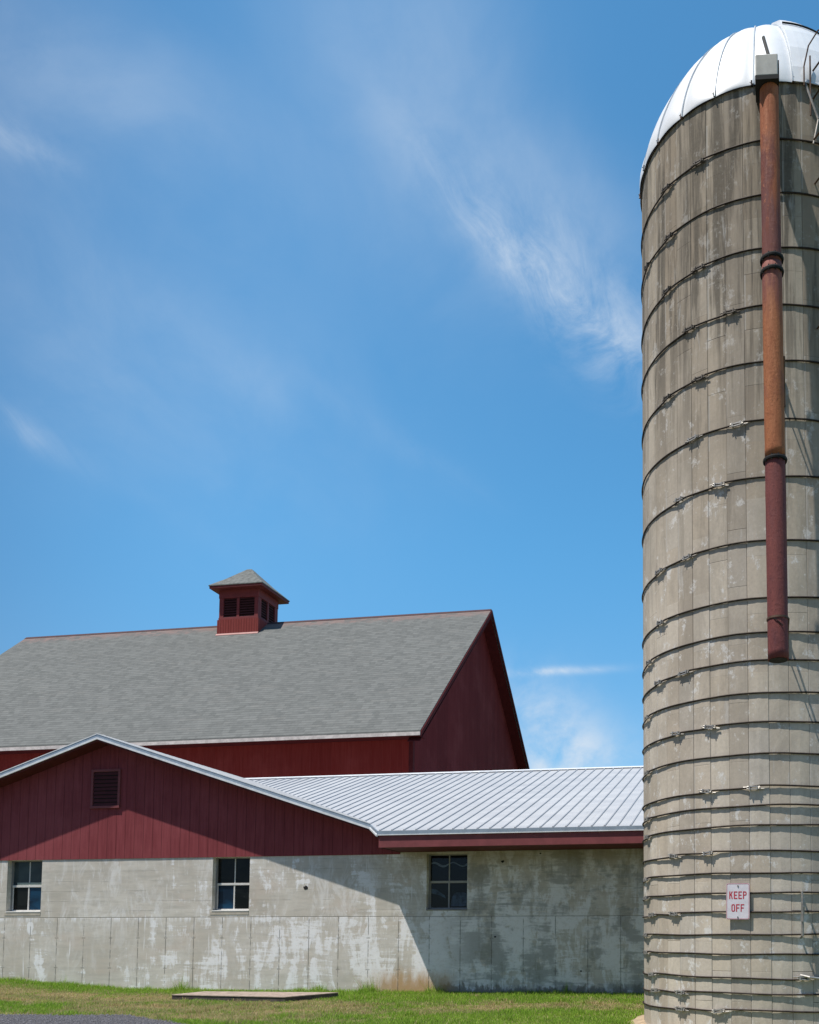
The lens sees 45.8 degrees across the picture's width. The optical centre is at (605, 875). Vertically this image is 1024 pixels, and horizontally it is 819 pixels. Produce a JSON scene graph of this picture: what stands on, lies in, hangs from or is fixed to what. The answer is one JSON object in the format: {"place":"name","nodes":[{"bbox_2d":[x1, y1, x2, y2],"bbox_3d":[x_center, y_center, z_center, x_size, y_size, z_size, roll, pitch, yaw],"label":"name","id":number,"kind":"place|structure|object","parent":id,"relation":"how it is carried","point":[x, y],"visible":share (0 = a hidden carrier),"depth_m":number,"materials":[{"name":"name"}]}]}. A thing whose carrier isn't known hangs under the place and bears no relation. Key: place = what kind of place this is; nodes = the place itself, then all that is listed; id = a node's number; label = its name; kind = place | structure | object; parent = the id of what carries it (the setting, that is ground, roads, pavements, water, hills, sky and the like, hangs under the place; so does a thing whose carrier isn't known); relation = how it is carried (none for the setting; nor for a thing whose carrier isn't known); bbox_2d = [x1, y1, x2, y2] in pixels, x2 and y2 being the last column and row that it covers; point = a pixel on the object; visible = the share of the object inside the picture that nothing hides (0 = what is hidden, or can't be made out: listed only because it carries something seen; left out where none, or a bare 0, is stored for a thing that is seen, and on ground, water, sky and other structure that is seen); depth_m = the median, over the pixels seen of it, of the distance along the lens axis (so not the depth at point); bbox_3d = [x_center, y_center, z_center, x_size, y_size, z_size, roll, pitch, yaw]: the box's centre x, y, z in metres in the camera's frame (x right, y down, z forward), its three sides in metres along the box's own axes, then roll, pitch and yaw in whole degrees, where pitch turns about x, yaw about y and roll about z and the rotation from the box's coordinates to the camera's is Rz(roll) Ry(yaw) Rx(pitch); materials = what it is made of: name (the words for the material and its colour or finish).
{"place":"outdoors","nodes":[
{"label":"outdoors","id":0,"kind":"place"},
{"bbox_2d":[0,973,643,1023],"bbox_3d":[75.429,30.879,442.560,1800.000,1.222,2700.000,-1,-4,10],"label":"ground","id":1,"kind":"structure","parent":0,"point":[299,1008],"depth_m":15.42,"materials":[{"name":"green plant"}]},
{"bbox_2d":[0,1015,177,1023],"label":"gravel drive","id":2,"kind":"structure","parent":1,"relation":"on","point":[85,1020],"depth_m":14.26,"materials":[{"name":"grey gravel"}]},
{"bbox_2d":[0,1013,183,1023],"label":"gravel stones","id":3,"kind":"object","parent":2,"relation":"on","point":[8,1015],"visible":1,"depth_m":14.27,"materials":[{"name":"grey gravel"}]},
{"bbox_2d":[172,991,338,1001],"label":"concrete slab","id":4,"kind":"structure","parent":1,"relation":"on","point":[255,996],"depth_m":16.69,"materials":[{"name":"grey concrete"}]},
{"bbox_2d":[0,569,529,851],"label":"red barn","id":5,"kind":"structure","parent":1,"relation":"on","point":[249,685],"depth_m":29.73,"materials":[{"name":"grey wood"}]},
{"bbox_2d":[0,733,643,994],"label":"concrete barn","id":6,"kind":"structure","parent":1,"relation":"on","point":[123,864],"depth_m":18.31,"materials":[{"name":"grey concrete"}]},
{"bbox_2d":[6,861,41,912],"bbox_3d":[-11.911,0.230,19.269,0.805,1.075,0.202,-1,-4,10],"label":"window","id":7,"kind":"structure","parent":6,"relation":"in","point":[26,879],"depth_m":19.33,"materials":[{"name":"black glass"}]},
{"bbox_2d":[212,857,249,911],"bbox_3d":[-7.358,0.179,18.496,0.795,1.075,0.202,-1,-4,10],"label":"window","id":8,"kind":"structure","parent":6,"relation":"in","point":[232,874],"depth_m":18.56,"materials":[{"name":"black glass"}]},
{"bbox_2d":[426,854,467,910],"bbox_3d":[-2.978,0.129,17.753,0.803,1.075,0.202,-1,-4,10],"label":"window","id":9,"kind":"structure","parent":6,"relation":"in","point":[447,891],"depth_m":17.84,"materials":[{"name":"black glass"}]},
{"bbox_2d":[630,1015,645,1023],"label":"dirt collar","id":10,"kind":"object","parent":1,"relation":"on","point":[638,1020],"visible":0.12,"depth_m":13.50,"materials":[{"name":"beige soil"}]},
{"bbox_2d":[639,20,818,1023],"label":"concrete silo","id":11,"kind":"object","parent":1,"relation":"on","point":[729,191],"visible":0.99,"depth_m":12.26,"materials":[{"name":"concrete"}]},
{"bbox_2d":[726,883,749,919],"bbox_3d":[1.682,0.326,11.808,0.306,0.461,0.064,-2,-4,22],"label":"keep off sign","id":12,"kind":"object","parent":11,"relation":"attached to","point":[737,900],"visible":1,"depth_m":11.79,"materials":[{"name":"white metal"}]},
{"bbox_2d":[0,0,818,768],"label":"sky","id":13,"kind":"structure","parent":0,"point":[338,303],"materials":[{"name":"blue"}]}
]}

